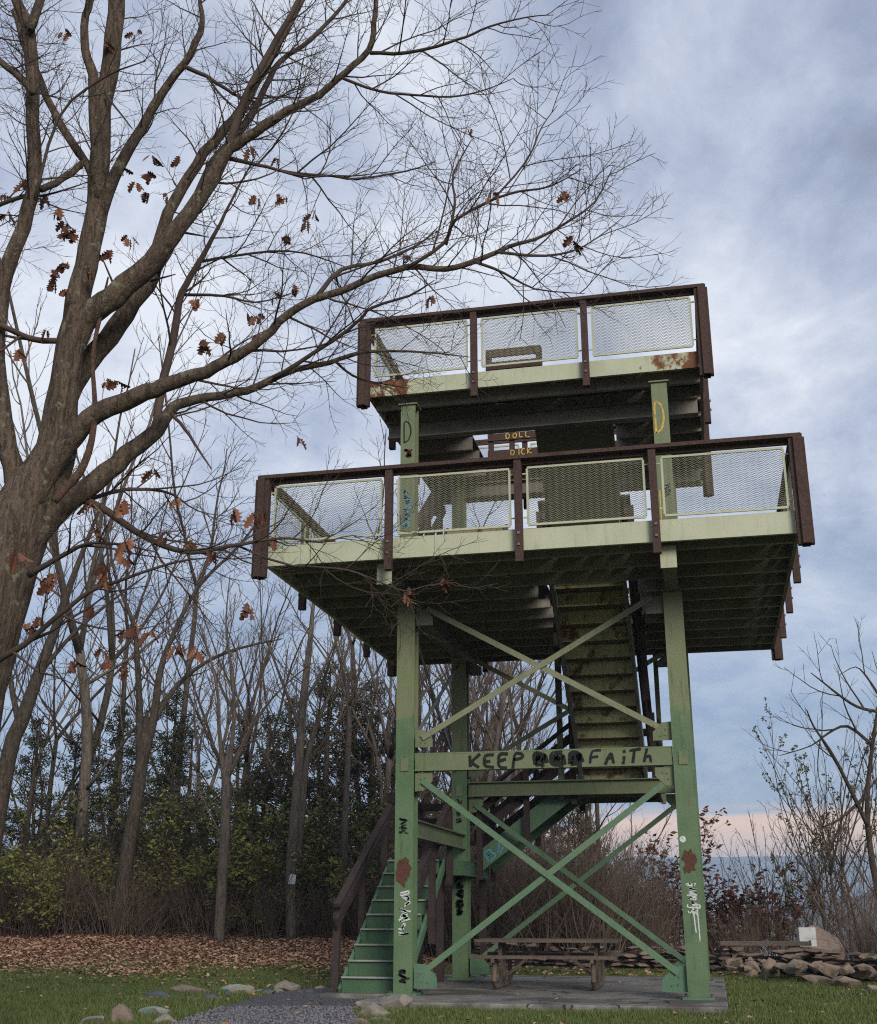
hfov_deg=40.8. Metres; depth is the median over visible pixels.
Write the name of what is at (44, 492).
oak tree
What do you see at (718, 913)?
young oak
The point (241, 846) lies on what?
shrub
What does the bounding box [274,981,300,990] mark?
rock
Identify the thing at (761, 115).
sky
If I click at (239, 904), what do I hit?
shrub
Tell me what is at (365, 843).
shrub
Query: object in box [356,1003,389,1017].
rock
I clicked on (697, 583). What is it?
observation tower
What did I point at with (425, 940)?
shrub
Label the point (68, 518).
tree
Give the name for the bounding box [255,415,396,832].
tree
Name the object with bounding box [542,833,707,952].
shrub
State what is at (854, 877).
sapling
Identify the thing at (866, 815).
tree
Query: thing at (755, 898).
sapling
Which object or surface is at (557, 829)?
cedar tree
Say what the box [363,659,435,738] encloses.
tree
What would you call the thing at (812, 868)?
sapling
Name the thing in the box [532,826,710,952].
shrub
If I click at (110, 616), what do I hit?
tree
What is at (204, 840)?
shrub
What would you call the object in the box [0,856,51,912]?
shrub
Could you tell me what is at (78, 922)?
shrub
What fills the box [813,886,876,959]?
shrub
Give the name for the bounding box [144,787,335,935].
shrub
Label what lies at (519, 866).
shrub
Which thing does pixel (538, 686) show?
tree
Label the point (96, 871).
shrub
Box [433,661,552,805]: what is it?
tree
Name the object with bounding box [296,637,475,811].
tree
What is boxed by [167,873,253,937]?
shrub
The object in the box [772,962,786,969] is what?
rock
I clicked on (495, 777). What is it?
tree
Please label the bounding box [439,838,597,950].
shrub
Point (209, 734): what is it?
tree
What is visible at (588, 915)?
shrub
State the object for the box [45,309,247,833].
tree
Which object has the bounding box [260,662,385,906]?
cedar tree
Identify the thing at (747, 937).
shrub
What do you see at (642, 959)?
stone wall
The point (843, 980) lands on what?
rock
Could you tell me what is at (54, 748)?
tree
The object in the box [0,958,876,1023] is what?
grass
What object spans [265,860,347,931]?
shrub
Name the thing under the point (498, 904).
shrub
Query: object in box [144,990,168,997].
rock
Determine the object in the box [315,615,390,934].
tree
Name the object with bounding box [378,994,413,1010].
rock
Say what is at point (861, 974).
rock
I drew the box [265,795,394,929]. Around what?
shrub
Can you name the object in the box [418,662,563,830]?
tree
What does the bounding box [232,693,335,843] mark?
cedar tree
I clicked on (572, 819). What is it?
tree
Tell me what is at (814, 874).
sapling
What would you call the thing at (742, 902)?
bush
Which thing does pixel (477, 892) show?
shrub
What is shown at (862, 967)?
rock
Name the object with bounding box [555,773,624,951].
tree
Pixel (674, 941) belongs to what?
shrub
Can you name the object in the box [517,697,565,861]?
tree
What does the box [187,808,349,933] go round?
shrub
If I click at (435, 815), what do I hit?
shrub
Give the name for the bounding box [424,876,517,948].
shrub
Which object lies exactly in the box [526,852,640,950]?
shrub
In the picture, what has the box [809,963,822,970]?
rock
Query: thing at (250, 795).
shrub
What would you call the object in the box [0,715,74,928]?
cedar tree
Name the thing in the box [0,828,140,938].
shrub
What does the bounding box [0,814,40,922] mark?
shrub
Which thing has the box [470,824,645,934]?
shrub
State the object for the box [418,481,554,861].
tree
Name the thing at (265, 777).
cedar tree
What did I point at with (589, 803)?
tree
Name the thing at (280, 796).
tree
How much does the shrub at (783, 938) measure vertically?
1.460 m
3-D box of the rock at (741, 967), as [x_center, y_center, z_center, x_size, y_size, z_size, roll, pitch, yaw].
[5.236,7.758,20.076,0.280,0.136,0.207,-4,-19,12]
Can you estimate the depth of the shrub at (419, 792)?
28.82 m
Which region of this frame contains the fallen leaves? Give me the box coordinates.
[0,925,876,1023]
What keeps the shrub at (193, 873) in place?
on the ground at (182, 956)
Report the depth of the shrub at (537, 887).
27.15 m
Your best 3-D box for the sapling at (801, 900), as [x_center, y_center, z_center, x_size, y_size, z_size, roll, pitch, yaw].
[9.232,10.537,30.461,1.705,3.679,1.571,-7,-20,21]
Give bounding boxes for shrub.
[0,811,102,937]
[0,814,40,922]
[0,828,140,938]
[0,848,110,937]
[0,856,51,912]
[0,864,107,938]
[1,788,87,930]
[1,789,115,922]
[1,905,22,931]
[2,896,22,931]
[6,847,102,932]
[26,775,194,931]
[31,835,165,933]
[35,805,125,927]
[42,853,146,937]
[53,846,180,936]
[70,782,220,928]
[72,863,166,937]
[81,864,149,930]
[87,787,234,931]
[89,810,197,931]
[106,880,184,938]
[110,774,288,924]
[112,873,193,932]
[130,809,269,934]
[130,859,206,932]
[143,766,333,926]
[143,782,273,931]
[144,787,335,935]
[161,801,325,936]
[164,855,243,930]
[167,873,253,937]
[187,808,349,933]
[203,849,313,937]
[204,802,367,933]
[210,873,277,932]
[231,871,319,939]
[232,801,361,928]
[255,867,334,936]
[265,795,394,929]
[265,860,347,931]
[278,796,394,934]
[304,786,437,864]
[305,790,394,923]
[306,810,394,928]
[310,798,477,949]
[310,856,377,936]
[312,792,473,858]
[320,819,472,950]
[323,876,376,936]
[326,811,518,949]
[342,846,509,960]
[380,815,566,961]
[394,832,572,960]
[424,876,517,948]
[426,815,538,953]
[426,826,575,951]
[426,837,603,950]
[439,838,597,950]
[470,803,678,951]
[470,806,578,885]
[470,810,630,949]
[470,814,611,946]
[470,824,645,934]
[475,824,647,951]
[486,846,581,950]
[500,828,639,946]
[506,814,678,948]
[508,827,678,924]
[511,815,658,949]
[513,846,675,952]
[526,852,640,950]
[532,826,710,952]
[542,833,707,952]
[555,827,681,950]
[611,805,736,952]
[632,906,705,952]
[707,906,762,953]
[710,896,792,955]
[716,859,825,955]
[735,904,822,955]
[793,849,876,959]
[803,866,876,958]
[807,902,876,959]
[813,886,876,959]
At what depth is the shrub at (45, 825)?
28.16 m
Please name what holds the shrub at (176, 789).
on the ground at (182, 956)
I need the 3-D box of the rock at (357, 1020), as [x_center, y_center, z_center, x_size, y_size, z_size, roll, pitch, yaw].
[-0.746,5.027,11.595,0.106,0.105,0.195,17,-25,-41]
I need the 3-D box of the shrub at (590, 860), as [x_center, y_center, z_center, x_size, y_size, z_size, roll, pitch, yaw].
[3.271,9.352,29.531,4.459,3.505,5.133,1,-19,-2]
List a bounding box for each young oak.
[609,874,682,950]
[674,882,742,953]
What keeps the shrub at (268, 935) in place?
on the ground at (182, 956)
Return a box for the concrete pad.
[320,974,727,1013]
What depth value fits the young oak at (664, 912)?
30.11 m
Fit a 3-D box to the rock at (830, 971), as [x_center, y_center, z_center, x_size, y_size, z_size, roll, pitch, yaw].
[6.214,7.288,18.758,0.447,0.249,0.273,-16,-24,39]
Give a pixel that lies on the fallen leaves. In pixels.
(296, 953)
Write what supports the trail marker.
attached to the tree at (300, 717)
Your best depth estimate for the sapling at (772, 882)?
29.18 m
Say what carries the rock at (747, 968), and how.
on the rock at (752, 971)
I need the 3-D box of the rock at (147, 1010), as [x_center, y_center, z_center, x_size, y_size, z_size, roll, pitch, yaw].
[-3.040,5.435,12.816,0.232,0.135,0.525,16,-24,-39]
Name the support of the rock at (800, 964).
on the ground at (182, 956)
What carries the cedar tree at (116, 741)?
on the ground at (182, 956)
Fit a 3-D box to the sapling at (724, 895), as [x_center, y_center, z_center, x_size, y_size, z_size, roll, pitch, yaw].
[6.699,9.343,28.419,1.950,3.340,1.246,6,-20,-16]
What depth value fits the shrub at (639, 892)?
29.39 m
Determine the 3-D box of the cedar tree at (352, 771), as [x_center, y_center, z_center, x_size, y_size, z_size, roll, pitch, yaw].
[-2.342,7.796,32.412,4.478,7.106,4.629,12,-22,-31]
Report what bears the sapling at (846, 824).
on the ground at (182, 956)
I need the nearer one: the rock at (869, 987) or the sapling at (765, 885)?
the rock at (869, 987)
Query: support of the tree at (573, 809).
on the ground at (182, 956)
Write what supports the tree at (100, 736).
on the ground at (182, 956)
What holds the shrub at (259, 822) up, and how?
on the ground at (182, 956)
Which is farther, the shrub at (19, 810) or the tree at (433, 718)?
the tree at (433, 718)
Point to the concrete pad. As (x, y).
(569, 992)
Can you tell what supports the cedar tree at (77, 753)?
on the ground at (182, 956)
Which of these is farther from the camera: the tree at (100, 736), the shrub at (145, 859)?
the tree at (100, 736)
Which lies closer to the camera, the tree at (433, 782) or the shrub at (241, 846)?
the shrub at (241, 846)
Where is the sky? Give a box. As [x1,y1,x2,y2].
[0,0,876,857]
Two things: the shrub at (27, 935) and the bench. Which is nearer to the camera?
the bench
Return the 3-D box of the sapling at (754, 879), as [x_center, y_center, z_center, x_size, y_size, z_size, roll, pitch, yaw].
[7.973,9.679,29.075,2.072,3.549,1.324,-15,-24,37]
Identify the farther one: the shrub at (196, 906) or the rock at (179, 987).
the shrub at (196, 906)
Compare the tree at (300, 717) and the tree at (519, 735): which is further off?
the tree at (519, 735)
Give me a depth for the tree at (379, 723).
31.81 m
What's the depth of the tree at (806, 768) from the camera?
27.23 m
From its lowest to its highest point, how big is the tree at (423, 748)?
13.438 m
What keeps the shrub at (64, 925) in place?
on the ground at (182, 956)
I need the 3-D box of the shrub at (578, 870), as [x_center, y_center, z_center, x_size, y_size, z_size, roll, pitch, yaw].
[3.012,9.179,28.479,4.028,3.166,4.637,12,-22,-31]
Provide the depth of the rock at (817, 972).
18.98 m
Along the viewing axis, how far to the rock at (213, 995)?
15.15 m
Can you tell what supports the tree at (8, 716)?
on the ground at (182, 956)
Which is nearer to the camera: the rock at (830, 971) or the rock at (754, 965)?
the rock at (830, 971)
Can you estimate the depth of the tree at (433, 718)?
39.25 m
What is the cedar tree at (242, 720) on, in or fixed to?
on the ground at (182, 956)
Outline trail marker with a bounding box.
[288,874,295,883]
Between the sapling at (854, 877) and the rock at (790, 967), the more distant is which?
the sapling at (854, 877)
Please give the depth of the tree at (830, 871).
26.20 m
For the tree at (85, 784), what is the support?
on the ground at (182, 956)
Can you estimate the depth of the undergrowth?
25.64 m
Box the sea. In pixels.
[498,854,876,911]
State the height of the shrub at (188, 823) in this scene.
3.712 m
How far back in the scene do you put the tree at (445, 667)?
41.58 m
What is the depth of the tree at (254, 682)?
40.45 m
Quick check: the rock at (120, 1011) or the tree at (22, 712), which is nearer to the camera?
the rock at (120, 1011)
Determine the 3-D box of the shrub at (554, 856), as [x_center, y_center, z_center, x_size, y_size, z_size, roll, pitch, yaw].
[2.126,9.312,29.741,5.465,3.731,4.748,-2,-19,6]
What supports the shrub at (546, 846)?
on the ground at (182, 956)
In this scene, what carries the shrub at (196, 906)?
on the ground at (182, 956)
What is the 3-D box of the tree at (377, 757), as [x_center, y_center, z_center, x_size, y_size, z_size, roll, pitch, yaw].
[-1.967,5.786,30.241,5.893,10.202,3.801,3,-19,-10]
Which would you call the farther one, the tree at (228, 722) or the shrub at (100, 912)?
the tree at (228, 722)
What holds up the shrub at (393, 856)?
on the ground at (182, 956)
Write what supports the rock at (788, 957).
on the rock at (790, 967)
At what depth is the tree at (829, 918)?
28.60 m
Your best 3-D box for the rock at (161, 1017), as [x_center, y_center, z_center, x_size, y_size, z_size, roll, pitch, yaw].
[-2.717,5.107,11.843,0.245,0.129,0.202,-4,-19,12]
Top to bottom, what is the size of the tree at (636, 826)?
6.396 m
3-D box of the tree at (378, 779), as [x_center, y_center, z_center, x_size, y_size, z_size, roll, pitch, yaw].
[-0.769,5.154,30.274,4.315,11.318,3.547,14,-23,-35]
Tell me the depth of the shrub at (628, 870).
30.44 m
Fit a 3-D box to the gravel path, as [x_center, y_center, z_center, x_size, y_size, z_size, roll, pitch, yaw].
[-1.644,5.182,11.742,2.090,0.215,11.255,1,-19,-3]
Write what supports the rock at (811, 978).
on the ground at (182, 956)
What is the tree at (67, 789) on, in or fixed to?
on the ground at (182, 956)
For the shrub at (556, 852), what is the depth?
28.80 m
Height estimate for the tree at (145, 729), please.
10.751 m
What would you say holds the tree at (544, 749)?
on the ground at (182, 956)
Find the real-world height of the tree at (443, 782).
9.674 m
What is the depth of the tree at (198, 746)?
30.67 m
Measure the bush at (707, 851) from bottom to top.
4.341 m
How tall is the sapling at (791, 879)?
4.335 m
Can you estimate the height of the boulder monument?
0.944 m
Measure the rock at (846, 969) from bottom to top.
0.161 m
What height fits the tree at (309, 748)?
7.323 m
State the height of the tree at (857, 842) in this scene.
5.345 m
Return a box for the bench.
[720,941,811,957]
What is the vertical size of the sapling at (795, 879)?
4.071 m
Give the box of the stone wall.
[472,942,876,982]
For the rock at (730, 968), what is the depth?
20.12 m
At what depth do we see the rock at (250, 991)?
15.74 m
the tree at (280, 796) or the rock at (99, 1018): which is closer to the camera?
the rock at (99, 1018)
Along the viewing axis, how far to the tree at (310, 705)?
38.47 m
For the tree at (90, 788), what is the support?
on the ground at (182, 956)
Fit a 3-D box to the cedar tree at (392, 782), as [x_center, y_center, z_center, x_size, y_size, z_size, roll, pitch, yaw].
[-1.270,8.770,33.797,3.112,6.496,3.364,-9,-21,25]
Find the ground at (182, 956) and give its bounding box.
[0,908,876,1023]
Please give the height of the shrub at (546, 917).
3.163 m
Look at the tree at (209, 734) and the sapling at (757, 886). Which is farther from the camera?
the tree at (209, 734)
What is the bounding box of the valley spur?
[612,892,876,959]
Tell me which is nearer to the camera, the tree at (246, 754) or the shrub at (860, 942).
the shrub at (860, 942)
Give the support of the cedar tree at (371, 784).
on the ground at (182, 956)
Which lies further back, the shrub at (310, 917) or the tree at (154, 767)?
the tree at (154, 767)
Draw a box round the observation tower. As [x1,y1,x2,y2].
[251,283,814,1000]
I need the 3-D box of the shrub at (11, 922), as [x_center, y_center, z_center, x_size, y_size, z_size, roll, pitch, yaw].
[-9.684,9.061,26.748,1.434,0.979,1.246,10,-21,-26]
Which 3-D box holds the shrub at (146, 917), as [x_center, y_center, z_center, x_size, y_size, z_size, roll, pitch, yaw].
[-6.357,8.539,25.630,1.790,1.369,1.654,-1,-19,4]
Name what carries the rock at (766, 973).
on the ground at (182, 956)
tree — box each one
[0,0,687,730]
[0,244,221,929]
[0,453,149,854]
[0,608,165,848]
[0,631,44,768]
[0,676,127,843]
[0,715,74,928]
[1,626,38,813]
[3,435,207,846]
[13,592,184,842]
[15,729,115,864]
[39,751,133,838]
[42,454,128,570]
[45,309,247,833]
[47,701,172,927]
[76,676,129,841]
[87,724,165,853]
[89,480,307,936]
[107,448,227,807]
[110,593,240,818]
[114,688,212,895]
[126,585,271,924]
[146,725,234,925]
[147,568,324,831]
[178,559,328,943]
[180,710,272,852]
[181,563,384,865]
[181,614,269,840]
[183,571,309,818]
[187,600,294,840]
[204,710,317,928]
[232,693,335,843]
[248,531,347,938]
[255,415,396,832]
[260,633,364,935]
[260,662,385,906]
[263,619,450,840]
[265,580,440,830]
[265,628,384,795]
[282,666,395,833]
[284,646,384,790]
[291,491,501,821]
[293,611,473,817]
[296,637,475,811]
[308,676,442,855]
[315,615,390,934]
[317,636,450,793]
[323,642,518,852]
[359,707,437,837]
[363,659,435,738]
[374,661,505,801]
[381,662,521,846]
[381,674,533,802]
[385,494,552,813]
[390,685,481,816]
[393,660,549,853]
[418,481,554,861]
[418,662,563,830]
[426,661,529,802]
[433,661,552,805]
[437,661,515,800]
[438,661,603,949]
[445,660,547,937]
[469,662,566,867]
[475,680,547,867]
[496,705,564,849]
[509,711,649,853]
[514,769,577,876]
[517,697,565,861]
[520,724,577,839]
[524,732,602,853]
[540,727,607,850]
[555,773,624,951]
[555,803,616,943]
[572,803,672,871]
[742,711,876,949]
[752,697,876,930]
[756,616,876,895]
[773,711,862,959]
[791,741,876,957]
[796,768,876,934]
[838,733,876,891]
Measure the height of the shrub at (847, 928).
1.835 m
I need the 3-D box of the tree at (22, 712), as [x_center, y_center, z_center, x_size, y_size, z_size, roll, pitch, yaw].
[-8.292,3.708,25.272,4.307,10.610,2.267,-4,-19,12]
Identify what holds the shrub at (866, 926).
on the ground at (182, 956)
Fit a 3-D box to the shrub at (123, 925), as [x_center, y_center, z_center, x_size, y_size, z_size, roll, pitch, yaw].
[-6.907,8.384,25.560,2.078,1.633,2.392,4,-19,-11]
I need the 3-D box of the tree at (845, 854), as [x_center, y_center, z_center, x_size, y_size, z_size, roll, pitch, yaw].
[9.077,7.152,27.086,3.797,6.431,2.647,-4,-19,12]
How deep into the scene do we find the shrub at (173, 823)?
27.60 m
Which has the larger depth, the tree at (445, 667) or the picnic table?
the tree at (445, 667)
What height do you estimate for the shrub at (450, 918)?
3.491 m
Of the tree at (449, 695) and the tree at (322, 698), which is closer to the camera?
the tree at (449, 695)
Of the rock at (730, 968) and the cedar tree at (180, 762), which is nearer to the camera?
the rock at (730, 968)
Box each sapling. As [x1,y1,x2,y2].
[703,832,746,939]
[711,833,804,953]
[718,813,786,950]
[731,812,805,955]
[736,849,805,955]
[757,800,843,939]
[758,824,814,955]
[764,821,831,948]
[768,859,816,938]
[769,782,866,934]
[770,799,864,958]
[774,785,851,926]
[779,790,861,935]
[800,790,876,950]
[813,740,876,899]
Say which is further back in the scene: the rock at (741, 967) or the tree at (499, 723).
the tree at (499, 723)
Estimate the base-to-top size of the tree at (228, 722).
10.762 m
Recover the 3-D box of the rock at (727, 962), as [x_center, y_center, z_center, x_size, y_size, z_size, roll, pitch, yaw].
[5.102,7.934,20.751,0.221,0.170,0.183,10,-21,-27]
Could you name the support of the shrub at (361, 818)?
on the ground at (182, 956)
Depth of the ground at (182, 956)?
21.05 m
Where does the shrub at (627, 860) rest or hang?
on the ground at (182, 956)
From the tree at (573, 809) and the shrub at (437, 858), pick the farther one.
the tree at (573, 809)
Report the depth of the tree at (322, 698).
44.94 m
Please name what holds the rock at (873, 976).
on the ground at (182, 956)
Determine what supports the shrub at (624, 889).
on the ground at (182, 956)
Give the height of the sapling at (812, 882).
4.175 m
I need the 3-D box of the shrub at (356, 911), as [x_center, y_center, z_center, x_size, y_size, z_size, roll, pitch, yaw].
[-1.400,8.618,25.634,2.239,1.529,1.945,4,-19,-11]
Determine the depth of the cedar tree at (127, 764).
35.27 m
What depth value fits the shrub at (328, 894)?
26.26 m
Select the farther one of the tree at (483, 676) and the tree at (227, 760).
the tree at (483, 676)
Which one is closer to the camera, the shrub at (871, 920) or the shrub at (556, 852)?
the shrub at (871, 920)
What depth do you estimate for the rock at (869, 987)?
16.84 m
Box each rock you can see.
[81,1015,104,1023]
[111,1004,133,1023]
[139,1006,169,1016]
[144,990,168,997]
[154,1014,177,1023]
[169,984,208,994]
[203,993,217,999]
[219,984,253,991]
[245,989,255,995]
[256,988,274,994]
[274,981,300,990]
[353,1018,368,1023]
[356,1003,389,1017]
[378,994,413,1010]
[721,958,733,967]
[724,965,738,970]
[731,958,742,966]
[738,964,744,971]
[744,965,752,971]
[745,961,760,973]
[745,969,757,976]
[760,958,779,980]
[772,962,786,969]
[781,954,802,961]
[783,959,807,974]
[795,960,808,968]
[797,974,832,984]
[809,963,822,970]
[813,961,822,973]
[819,962,839,978]
[832,976,861,988]
[838,963,854,974]
[850,966,875,978]
[855,963,871,970]
[864,985,876,991]
[868,972,876,979]
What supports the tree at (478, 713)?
on the ground at (182, 956)
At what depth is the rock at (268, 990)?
15.92 m
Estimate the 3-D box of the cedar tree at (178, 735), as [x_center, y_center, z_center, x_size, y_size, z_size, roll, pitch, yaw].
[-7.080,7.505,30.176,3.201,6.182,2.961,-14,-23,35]
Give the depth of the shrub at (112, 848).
27.88 m
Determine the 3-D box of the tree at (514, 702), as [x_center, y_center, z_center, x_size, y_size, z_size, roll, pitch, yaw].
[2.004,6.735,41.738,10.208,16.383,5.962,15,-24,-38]
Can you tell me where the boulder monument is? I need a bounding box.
[796,925,844,959]
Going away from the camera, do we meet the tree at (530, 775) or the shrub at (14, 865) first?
the shrub at (14, 865)
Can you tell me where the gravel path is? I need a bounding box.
[177,987,360,1023]
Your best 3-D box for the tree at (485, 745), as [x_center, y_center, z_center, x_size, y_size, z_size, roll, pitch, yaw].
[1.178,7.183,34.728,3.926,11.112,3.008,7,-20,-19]
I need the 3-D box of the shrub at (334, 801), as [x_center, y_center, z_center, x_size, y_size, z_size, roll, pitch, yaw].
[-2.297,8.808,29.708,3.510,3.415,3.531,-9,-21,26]
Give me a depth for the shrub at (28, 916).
25.12 m
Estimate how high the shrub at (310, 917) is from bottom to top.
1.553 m
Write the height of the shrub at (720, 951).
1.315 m
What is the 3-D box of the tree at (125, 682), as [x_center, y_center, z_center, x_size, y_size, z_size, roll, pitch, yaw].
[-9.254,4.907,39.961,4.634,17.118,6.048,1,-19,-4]
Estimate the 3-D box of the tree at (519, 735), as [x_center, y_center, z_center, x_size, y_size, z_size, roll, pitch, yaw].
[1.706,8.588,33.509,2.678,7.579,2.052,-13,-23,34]
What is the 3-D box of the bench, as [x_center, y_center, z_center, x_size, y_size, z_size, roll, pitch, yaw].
[5.912,8.066,21.287,1.587,0.610,0.340,-4,-19,10]
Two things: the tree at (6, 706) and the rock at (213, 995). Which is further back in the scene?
the tree at (6, 706)
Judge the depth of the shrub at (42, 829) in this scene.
27.74 m
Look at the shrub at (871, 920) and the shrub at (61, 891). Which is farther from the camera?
the shrub at (61, 891)
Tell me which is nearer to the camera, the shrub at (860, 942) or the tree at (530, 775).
the shrub at (860, 942)
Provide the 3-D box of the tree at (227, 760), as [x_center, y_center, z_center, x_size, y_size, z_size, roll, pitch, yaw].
[-4.107,5.014,25.630,3.455,8.399,1.919,1,-19,-2]
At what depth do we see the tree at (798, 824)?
25.67 m
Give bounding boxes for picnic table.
[469,938,624,990]
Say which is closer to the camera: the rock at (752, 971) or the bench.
the rock at (752, 971)
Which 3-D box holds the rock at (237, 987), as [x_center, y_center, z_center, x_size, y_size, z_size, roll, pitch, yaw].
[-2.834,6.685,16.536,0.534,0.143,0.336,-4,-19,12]
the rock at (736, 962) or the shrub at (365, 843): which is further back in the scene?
the shrub at (365, 843)
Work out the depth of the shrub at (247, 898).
25.86 m
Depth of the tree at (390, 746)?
30.34 m
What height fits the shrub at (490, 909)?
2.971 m
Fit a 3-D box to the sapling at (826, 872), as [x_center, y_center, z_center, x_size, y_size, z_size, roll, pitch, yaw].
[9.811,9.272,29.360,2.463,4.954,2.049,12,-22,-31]
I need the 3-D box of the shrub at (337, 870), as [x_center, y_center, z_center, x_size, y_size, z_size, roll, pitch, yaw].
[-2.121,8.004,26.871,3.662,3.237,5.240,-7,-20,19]
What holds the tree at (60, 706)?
on the ground at (182, 956)
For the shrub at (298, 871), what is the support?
on the ground at (182, 956)
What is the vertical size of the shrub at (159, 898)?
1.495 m
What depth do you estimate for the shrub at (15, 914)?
26.75 m
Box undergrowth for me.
[0,817,680,958]

